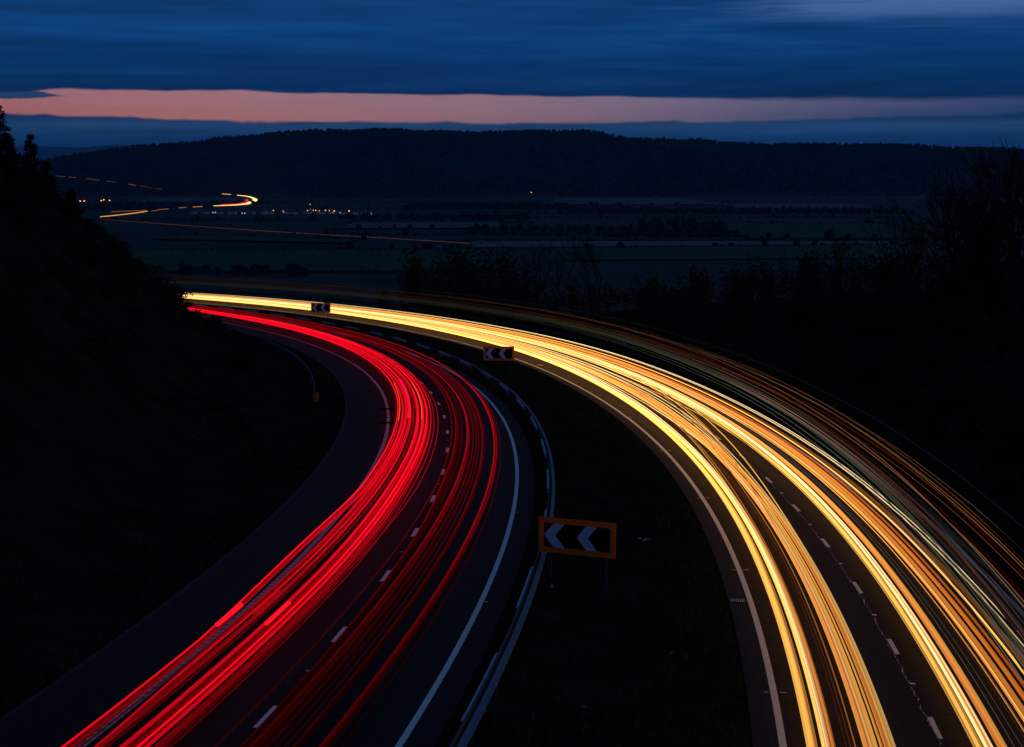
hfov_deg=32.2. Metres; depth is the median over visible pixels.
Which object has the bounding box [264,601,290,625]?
brake light trail
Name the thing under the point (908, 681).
sealed joint
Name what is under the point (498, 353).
chevron sign
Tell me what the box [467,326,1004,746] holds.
headlight trail
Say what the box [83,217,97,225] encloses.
gorse bush
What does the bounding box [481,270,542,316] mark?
bushy tree
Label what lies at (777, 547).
headlight trail
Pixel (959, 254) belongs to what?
bare tree
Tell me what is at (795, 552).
headlight trail
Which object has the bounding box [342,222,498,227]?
field
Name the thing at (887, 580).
headlight trail
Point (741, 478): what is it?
headlight trail
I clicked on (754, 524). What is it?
headlight trail
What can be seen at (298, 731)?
tail light trail
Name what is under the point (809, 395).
marker light trail
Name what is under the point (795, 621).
headlight trail
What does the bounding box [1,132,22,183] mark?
pine tree
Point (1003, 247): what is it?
bushy tree
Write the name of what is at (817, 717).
headlight trail
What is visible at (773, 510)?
headlight trail
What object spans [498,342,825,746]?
headlight trail
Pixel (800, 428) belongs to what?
marker light trail
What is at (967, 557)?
marker light trail
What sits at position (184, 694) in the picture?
tail light trail
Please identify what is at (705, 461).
headlight trail
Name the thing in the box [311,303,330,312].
chevron sign
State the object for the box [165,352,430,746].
tail light trail
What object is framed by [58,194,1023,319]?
valley ground
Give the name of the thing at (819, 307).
thicket undergrowth
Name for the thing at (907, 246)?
bare tree
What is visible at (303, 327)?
brake light trail
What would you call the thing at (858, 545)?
headlight trail
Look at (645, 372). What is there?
headlight trail
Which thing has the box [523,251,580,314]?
bare tree
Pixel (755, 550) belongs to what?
headlight trail
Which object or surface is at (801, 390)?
marker light trail
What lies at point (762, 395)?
marker light trail
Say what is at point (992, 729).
headlight trail
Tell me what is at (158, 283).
gorse bush
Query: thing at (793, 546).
headlight trail
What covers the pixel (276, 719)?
tail light trail
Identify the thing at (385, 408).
drain patch
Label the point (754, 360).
marker light trail
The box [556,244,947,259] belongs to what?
field
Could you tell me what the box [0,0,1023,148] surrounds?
sky
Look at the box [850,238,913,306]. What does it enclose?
bushy tree
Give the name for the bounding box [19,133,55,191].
pine tree
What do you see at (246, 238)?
field
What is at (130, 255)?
gorse bush
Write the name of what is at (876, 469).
marker light trail
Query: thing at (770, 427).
headlight trail
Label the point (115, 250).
gorse bush
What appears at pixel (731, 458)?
headlight trail
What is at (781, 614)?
headlight trail
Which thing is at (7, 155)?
pine tree
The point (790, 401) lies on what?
marker light trail
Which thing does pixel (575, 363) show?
headlight trail
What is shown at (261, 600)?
tail light trail
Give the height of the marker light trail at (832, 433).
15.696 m
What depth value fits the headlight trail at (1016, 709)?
65.72 m
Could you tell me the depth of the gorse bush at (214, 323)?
198.41 m
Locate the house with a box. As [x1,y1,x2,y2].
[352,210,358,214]
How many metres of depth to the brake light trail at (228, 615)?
50.72 m
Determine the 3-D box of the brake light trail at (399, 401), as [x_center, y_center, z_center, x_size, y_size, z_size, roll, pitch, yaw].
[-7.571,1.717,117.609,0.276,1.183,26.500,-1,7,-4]
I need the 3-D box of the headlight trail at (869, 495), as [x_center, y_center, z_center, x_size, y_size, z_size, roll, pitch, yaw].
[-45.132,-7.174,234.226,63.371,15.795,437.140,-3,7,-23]
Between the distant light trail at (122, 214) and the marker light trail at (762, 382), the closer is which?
the marker light trail at (762, 382)
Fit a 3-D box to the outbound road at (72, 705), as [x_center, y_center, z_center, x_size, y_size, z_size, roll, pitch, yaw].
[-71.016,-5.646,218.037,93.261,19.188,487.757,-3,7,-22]
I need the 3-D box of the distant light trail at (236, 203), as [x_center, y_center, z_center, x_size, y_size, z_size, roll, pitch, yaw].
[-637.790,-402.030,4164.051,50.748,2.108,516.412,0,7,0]
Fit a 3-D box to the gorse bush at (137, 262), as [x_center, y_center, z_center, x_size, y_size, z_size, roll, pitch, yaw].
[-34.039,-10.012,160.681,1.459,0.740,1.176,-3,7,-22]
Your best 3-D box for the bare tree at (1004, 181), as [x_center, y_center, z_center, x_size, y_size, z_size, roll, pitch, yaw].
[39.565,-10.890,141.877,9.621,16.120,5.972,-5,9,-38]
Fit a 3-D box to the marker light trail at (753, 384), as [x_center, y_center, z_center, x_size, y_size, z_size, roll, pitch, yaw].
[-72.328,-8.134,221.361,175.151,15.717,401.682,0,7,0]
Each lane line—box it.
[211,315,448,727]
[243,304,942,738]
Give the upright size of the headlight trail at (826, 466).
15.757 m
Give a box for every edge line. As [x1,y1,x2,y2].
[77,322,389,746]
[201,303,786,746]
[267,319,518,746]
[384,316,1023,657]
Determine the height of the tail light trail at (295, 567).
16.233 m
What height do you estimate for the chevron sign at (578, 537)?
2.646 m
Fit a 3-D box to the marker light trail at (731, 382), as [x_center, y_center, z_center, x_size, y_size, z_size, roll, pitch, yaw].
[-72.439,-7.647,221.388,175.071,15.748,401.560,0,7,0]
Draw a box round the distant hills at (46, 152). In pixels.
[2,144,130,160]
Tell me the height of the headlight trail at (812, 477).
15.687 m
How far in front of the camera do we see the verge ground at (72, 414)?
81.36 m
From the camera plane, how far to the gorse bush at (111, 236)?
152.29 m
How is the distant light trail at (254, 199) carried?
on the valley ground at (137, 233)
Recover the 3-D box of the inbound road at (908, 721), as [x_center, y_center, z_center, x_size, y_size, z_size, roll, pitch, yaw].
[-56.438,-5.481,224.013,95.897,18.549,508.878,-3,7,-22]
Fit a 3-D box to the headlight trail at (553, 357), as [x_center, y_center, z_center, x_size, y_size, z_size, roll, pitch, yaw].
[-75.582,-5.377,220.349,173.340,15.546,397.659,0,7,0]
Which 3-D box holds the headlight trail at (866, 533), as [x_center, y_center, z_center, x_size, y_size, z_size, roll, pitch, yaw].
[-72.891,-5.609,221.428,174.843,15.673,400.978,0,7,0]
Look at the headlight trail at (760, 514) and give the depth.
65.49 m
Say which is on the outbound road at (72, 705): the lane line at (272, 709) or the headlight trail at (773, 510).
the lane line at (272, 709)
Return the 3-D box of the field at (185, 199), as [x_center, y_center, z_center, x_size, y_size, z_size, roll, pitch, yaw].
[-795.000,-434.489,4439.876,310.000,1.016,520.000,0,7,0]
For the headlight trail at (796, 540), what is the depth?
63.80 m
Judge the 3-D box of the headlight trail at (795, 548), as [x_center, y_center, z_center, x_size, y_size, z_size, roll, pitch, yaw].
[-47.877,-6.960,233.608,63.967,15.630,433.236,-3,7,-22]
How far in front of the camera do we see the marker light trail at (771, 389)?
74.44 m
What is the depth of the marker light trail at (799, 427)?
74.99 m
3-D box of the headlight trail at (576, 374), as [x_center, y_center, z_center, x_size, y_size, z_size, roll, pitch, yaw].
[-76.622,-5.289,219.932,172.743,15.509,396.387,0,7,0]
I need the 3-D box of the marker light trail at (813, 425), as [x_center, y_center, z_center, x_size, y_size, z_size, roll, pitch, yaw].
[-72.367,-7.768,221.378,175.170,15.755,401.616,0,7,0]
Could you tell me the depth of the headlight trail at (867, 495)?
75.81 m
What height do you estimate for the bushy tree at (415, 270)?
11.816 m
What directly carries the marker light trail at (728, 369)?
on the inbound road at (908, 721)
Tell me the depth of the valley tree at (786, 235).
2229.02 m
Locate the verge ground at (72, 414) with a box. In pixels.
[0,184,1023,746]
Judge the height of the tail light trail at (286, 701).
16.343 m
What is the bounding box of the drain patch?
[378,408,393,409]
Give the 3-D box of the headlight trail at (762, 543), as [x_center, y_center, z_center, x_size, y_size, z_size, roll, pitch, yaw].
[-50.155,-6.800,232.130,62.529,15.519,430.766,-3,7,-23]
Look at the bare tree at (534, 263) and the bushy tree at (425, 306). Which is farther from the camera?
the bushy tree at (425, 306)
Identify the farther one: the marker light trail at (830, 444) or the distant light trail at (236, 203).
the distant light trail at (236, 203)
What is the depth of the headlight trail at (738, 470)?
92.83 m
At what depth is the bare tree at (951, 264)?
143.53 m
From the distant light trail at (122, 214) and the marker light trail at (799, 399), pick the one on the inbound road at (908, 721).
the marker light trail at (799, 399)
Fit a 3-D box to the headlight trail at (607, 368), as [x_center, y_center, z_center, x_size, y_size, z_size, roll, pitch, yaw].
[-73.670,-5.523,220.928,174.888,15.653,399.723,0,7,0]
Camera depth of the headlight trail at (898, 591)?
56.89 m
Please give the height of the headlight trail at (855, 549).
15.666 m
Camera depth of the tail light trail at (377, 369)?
123.26 m
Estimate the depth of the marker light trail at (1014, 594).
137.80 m
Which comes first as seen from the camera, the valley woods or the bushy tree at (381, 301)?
the bushy tree at (381, 301)
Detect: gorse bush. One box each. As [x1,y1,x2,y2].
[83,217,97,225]
[102,233,121,241]
[103,241,132,261]
[125,251,133,258]
[132,259,143,266]
[147,274,177,294]
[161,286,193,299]
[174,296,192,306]
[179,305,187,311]
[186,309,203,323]
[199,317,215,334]
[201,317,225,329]
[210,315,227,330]
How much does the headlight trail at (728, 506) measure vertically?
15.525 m
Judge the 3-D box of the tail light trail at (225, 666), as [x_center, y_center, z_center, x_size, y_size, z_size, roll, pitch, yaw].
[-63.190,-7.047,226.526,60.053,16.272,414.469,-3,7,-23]
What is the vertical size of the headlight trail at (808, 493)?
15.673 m
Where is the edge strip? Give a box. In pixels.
[0,333,346,721]
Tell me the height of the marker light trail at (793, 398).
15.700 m
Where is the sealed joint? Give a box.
[639,391,941,746]
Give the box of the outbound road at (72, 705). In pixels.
[0,311,533,746]
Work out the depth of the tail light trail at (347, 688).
52.11 m
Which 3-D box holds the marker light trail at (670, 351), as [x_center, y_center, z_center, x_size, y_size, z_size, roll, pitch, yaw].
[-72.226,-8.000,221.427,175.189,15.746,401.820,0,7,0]
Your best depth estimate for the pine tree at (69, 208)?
142.27 m
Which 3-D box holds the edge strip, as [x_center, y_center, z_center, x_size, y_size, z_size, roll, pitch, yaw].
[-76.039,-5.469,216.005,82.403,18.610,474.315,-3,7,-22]
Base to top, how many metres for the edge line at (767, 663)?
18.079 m
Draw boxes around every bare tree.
[520,243,571,312]
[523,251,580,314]
[527,273,563,314]
[561,239,602,312]
[828,232,860,306]
[856,212,933,304]
[878,212,969,328]
[886,159,1023,323]
[893,222,943,314]
[909,182,990,332]
[916,151,1023,334]
[925,180,998,290]
[926,193,996,313]
[931,198,975,304]
[939,180,1023,338]
[954,136,1023,266]
[974,161,1023,278]
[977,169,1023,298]
[979,164,1023,216]
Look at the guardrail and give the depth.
178.47 m
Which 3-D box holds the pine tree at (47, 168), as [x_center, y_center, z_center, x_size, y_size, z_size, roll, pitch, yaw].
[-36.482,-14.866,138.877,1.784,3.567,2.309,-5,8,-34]
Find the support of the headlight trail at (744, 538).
on the inbound road at (908, 721)
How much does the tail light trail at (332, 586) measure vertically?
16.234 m
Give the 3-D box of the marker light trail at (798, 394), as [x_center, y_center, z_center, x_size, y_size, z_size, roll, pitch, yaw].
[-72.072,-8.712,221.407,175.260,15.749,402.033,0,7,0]
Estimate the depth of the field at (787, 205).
3900.10 m
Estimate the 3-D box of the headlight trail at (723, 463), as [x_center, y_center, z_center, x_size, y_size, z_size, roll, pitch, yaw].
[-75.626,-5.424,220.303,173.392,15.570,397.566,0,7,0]
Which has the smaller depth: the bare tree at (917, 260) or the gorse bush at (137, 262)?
the bare tree at (917, 260)
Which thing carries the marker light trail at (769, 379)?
on the inbound road at (908, 721)
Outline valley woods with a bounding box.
[77,194,1007,275]
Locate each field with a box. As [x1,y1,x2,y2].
[132,250,477,270]
[136,197,261,201]
[148,234,357,242]
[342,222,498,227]
[471,241,903,246]
[553,198,721,203]
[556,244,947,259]
[722,203,873,208]
[724,223,966,237]
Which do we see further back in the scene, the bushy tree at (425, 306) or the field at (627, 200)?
the field at (627, 200)
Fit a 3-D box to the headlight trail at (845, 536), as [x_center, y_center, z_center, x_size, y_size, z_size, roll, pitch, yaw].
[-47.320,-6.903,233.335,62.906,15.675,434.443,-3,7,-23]
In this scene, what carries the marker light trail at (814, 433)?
on the inbound road at (908, 721)
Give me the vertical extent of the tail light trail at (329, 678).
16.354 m
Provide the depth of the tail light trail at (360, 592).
53.46 m
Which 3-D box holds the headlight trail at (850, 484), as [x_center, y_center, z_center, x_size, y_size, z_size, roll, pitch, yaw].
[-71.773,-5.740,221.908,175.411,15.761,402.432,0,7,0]
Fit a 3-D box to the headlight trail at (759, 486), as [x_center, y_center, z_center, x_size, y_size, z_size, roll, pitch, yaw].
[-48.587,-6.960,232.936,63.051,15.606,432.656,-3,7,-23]
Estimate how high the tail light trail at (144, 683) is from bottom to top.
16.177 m
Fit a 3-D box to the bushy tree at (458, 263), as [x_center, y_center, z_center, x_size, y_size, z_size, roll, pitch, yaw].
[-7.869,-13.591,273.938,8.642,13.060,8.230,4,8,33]
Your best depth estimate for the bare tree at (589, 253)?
260.03 m
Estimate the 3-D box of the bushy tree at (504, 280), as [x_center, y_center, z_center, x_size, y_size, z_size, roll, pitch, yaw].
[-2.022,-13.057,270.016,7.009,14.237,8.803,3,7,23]
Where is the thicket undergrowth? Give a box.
[394,230,1023,494]
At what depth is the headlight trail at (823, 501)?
66.67 m
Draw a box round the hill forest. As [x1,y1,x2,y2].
[19,126,1023,196]
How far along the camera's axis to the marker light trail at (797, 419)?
76.66 m
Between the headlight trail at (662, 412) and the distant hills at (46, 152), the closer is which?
the headlight trail at (662, 412)
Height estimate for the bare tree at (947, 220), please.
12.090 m
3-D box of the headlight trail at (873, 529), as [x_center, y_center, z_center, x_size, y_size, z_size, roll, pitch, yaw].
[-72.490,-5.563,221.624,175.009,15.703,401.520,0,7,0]
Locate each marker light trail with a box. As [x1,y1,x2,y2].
[150,277,1023,564]
[153,281,1023,641]
[157,275,1023,560]
[160,275,1023,561]
[160,276,1023,568]
[163,279,998,544]
[163,281,1023,628]
[165,276,1023,604]
[169,277,1019,547]
[169,283,1023,681]
[170,282,1023,671]
[171,277,1022,602]
[171,279,1023,614]
[171,282,1023,639]
[172,280,1023,609]
[172,281,1023,661]
[174,279,1023,622]
[175,274,1023,527]
[176,278,1022,591]
[176,281,1023,633]
[178,277,1005,547]
[178,280,1023,595]
[178,288,1023,605]
[179,283,1023,665]
[180,281,1023,618]
[180,282,1023,652]
[181,281,1023,578]
[182,279,1023,593]
[183,280,1023,611]
[184,276,1023,606]
[184,283,1023,666]
[185,282,1023,638]
[185,289,1023,615]
[186,282,1023,655]
[188,278,1023,596]
[188,279,1023,634]
[188,281,1022,610]
[189,279,1023,600]
[192,281,1023,630]
[195,282,1023,650]
[212,281,1018,594]
[214,278,1023,550]
[225,284,1023,632]
[251,280,1023,574]
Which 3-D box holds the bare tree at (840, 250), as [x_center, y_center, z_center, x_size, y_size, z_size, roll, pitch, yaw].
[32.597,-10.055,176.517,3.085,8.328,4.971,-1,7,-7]
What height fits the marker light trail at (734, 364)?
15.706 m
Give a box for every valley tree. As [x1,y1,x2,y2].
[783,232,789,239]
[824,228,832,238]
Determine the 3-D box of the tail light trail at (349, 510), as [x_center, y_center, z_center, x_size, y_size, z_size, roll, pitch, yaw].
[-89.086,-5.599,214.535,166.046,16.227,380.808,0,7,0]
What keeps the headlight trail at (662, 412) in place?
on the inbound road at (908, 721)
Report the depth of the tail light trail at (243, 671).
50.93 m
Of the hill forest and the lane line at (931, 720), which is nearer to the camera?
the lane line at (931, 720)
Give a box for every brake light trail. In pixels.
[215,603,242,626]
[241,315,357,344]
[253,590,282,614]
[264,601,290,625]
[394,383,399,419]
[398,378,410,417]
[412,383,421,418]
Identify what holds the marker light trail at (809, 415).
on the inbound road at (908, 721)
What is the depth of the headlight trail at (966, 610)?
68.05 m
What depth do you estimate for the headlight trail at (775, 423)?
90.71 m
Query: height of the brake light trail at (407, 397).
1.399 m
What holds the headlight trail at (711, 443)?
on the inbound road at (908, 721)
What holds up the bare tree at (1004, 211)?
on the verge ground at (72, 414)
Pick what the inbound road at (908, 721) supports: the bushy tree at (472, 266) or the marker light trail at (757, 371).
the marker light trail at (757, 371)
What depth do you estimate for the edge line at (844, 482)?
87.23 m
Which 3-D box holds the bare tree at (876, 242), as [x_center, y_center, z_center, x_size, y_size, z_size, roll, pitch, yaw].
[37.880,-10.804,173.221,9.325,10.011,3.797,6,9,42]
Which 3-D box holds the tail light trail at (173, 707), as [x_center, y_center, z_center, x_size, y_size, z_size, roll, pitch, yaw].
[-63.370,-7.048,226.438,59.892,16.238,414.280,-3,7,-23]
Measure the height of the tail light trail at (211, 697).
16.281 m
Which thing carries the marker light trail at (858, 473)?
on the inbound road at (908, 721)
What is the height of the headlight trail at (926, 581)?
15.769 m
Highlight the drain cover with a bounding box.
[730,599,744,601]
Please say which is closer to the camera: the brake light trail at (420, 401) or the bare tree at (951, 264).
the brake light trail at (420, 401)
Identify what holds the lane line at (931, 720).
on the inbound road at (908, 721)
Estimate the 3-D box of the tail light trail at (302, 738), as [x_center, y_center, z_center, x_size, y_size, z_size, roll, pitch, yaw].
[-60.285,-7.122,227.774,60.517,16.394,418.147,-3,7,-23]
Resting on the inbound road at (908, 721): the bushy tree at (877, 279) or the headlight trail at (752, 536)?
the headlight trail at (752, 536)
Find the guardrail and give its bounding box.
[220,325,314,391]
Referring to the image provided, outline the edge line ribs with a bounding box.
[78,367,389,745]
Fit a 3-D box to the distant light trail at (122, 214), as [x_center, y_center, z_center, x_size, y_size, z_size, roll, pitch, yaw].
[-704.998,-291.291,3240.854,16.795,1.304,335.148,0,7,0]
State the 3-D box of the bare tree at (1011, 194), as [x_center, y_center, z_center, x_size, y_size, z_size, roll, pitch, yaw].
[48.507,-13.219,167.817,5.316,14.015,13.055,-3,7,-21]
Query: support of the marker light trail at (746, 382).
on the inbound road at (908, 721)
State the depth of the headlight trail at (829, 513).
65.05 m
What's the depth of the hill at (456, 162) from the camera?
5625.15 m
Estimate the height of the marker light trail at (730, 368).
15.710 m
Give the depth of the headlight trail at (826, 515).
66.47 m
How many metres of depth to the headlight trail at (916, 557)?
56.52 m
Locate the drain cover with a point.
(736, 600)
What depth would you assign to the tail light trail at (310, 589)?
53.85 m
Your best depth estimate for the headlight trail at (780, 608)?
55.54 m
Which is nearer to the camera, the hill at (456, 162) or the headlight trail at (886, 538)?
the headlight trail at (886, 538)
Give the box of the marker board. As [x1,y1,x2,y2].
[313,392,318,402]
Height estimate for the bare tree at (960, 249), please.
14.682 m
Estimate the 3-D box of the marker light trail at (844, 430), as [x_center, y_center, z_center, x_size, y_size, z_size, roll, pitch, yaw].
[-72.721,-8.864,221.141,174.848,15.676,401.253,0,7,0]
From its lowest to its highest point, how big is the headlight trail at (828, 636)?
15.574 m
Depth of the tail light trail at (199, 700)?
51.07 m
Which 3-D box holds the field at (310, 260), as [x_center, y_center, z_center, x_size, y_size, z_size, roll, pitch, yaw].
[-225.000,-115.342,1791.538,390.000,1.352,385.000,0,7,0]
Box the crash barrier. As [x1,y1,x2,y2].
[193,304,554,746]
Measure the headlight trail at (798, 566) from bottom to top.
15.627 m
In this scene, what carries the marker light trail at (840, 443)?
on the inbound road at (908, 721)
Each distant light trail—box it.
[100,211,146,216]
[102,219,470,243]
[216,195,256,205]
[220,199,247,204]
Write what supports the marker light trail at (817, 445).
on the inbound road at (908, 721)
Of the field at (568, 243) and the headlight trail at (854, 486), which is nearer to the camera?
the headlight trail at (854, 486)
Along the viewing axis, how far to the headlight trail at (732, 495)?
69.71 m
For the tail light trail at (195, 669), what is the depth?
49.75 m
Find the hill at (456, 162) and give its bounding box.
[20,130,1023,197]
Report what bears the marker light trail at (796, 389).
on the inbound road at (908, 721)
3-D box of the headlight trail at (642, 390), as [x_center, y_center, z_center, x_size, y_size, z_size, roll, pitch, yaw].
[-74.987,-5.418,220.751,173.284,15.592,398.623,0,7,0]
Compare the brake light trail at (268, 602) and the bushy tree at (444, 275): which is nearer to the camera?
the brake light trail at (268, 602)
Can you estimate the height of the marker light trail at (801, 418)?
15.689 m
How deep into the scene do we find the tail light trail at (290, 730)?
52.91 m
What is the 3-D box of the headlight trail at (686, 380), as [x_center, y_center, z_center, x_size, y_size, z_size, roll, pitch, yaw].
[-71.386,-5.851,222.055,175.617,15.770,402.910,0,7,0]
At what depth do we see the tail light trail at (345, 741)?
50.48 m
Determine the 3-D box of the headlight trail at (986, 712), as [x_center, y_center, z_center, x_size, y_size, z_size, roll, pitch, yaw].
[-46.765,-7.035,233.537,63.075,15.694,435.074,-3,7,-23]
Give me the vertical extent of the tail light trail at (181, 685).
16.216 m
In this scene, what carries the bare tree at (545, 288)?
on the verge ground at (72, 414)
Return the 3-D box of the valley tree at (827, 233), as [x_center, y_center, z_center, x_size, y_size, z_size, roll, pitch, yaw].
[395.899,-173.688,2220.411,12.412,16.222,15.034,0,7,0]
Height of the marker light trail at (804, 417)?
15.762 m
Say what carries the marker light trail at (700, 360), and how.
on the inbound road at (908, 721)
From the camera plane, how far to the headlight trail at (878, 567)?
52.38 m
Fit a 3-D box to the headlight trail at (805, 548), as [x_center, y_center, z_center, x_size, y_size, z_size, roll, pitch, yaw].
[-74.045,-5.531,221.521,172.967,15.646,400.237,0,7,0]
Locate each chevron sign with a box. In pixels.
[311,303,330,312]
[483,346,513,372]
[539,516,615,594]
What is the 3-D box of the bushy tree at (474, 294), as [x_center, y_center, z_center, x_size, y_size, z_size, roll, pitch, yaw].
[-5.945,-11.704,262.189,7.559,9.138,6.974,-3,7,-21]
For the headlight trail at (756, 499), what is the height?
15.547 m
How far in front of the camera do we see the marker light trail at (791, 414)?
77.56 m
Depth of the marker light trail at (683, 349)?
115.13 m
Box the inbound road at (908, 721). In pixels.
[182,299,1023,746]
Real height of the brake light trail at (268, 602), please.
0.291 m
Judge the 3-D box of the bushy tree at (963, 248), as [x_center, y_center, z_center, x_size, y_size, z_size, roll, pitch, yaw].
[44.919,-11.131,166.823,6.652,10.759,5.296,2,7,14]
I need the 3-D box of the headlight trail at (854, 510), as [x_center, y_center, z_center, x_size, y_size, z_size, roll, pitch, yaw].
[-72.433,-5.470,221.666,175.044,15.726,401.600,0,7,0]
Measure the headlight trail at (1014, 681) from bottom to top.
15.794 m
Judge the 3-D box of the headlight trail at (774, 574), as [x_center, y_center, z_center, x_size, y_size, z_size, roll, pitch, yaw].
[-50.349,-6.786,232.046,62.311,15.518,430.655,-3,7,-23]
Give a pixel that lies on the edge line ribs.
(387, 430)
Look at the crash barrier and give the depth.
54.48 m
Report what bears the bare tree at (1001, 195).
on the verge ground at (72, 414)
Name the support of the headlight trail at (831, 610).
on the inbound road at (908, 721)
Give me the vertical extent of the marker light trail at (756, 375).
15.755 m
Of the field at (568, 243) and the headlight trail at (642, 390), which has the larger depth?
the field at (568, 243)
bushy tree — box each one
[373,288,392,312]
[391,255,448,315]
[396,250,442,315]
[424,259,458,319]
[430,244,485,313]
[445,242,492,318]
[449,263,498,319]
[480,240,523,318]
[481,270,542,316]
[493,256,553,318]
[791,244,823,304]
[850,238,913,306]
[943,200,1023,313]
[956,203,1023,289]
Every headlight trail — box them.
[183,295,917,633]
[185,296,872,746]
[186,295,979,746]
[186,298,817,746]
[187,296,888,746]
[188,295,987,746]
[188,297,871,746]
[188,298,808,746]
[189,294,1022,710]
[190,296,892,746]
[190,297,737,479]
[191,294,1023,711]
[191,296,894,746]
[191,297,863,746]
[193,295,982,746]
[193,297,850,746]
[193,298,814,746]
[194,297,828,746]
[194,298,812,746]
[195,293,956,570]
[195,296,978,746]
[196,294,1022,664]
[197,295,992,746]
[198,294,1023,673]
[200,295,1021,746]
[201,293,1023,646]
[202,296,868,746]
[206,296,855,746]
[213,300,777,616]
[215,296,1023,700]
[216,298,835,746]
[229,298,895,746]
[230,296,1020,667]
[233,295,1022,637]
[237,300,877,746]
[253,299,986,648]
[258,303,833,746]
[273,301,1000,746]
[274,303,974,746]
[276,301,1014,746]
[278,301,1023,736]
[288,306,869,746]
[289,301,1023,660]
[310,303,1023,664]
[336,307,1023,692]
[337,312,833,745]
[341,309,881,746]
[345,310,988,746]
[353,309,1023,729]
[354,312,890,746]
[357,313,867,746]
[362,313,975,746]
[386,317,885,746]
[392,314,1023,717]
[406,316,1023,714]
[409,315,1023,695]
[426,319,1023,721]
[429,320,990,746]
[438,325,788,532]
[445,324,957,710]
[449,331,824,746]
[466,334,846,746]
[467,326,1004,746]
[467,335,826,746]
[482,335,641,394]
[487,326,1023,663]
[498,329,1023,686]
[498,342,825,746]
[503,333,1023,730]
[530,348,771,565]
[534,340,1006,746]
[552,345,1002,746]
[567,359,880,711]
[570,362,882,746]
[572,370,822,746]
[585,368,836,621]
[606,377,890,744]
[630,402,815,746]
[649,412,830,746]
[686,427,874,746]
[706,410,992,745]
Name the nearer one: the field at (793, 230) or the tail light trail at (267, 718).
the tail light trail at (267, 718)
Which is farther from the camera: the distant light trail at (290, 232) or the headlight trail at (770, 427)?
the distant light trail at (290, 232)
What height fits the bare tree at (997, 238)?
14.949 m
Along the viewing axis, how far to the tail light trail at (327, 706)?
54.42 m
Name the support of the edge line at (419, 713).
on the outbound road at (72, 705)
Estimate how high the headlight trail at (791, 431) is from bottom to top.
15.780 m
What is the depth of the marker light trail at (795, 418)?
67.03 m
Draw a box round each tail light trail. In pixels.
[61,310,397,746]
[66,310,398,746]
[69,310,402,746]
[79,307,412,746]
[80,306,413,746]
[94,309,409,746]
[95,309,405,746]
[99,317,410,746]
[105,347,406,741]
[106,356,413,746]
[107,318,410,743]
[119,308,417,746]
[126,315,416,746]
[130,314,419,746]
[136,308,421,746]
[141,337,423,746]
[144,308,426,746]
[153,346,427,746]
[159,310,430,746]
[163,357,437,746]
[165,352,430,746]
[170,313,433,746]
[188,353,403,670]
[190,305,482,746]
[190,307,456,512]
[191,307,451,746]
[192,305,496,746]
[192,306,467,746]
[193,307,455,746]
[195,307,458,746]
[196,306,476,746]
[199,307,469,746]
[201,312,395,494]
[205,307,484,746]
[219,309,473,746]
[225,309,496,746]
[258,335,462,735]
[267,552,427,746]
[284,320,478,746]
[295,335,482,746]
[341,365,500,746]
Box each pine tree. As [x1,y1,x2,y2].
[0,105,25,185]
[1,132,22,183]
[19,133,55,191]
[38,161,57,201]
[60,189,80,217]
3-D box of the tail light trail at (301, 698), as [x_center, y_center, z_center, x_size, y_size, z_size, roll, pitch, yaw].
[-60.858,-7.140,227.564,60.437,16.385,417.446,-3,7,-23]
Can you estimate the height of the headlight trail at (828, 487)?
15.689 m
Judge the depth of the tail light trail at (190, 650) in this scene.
61.71 m

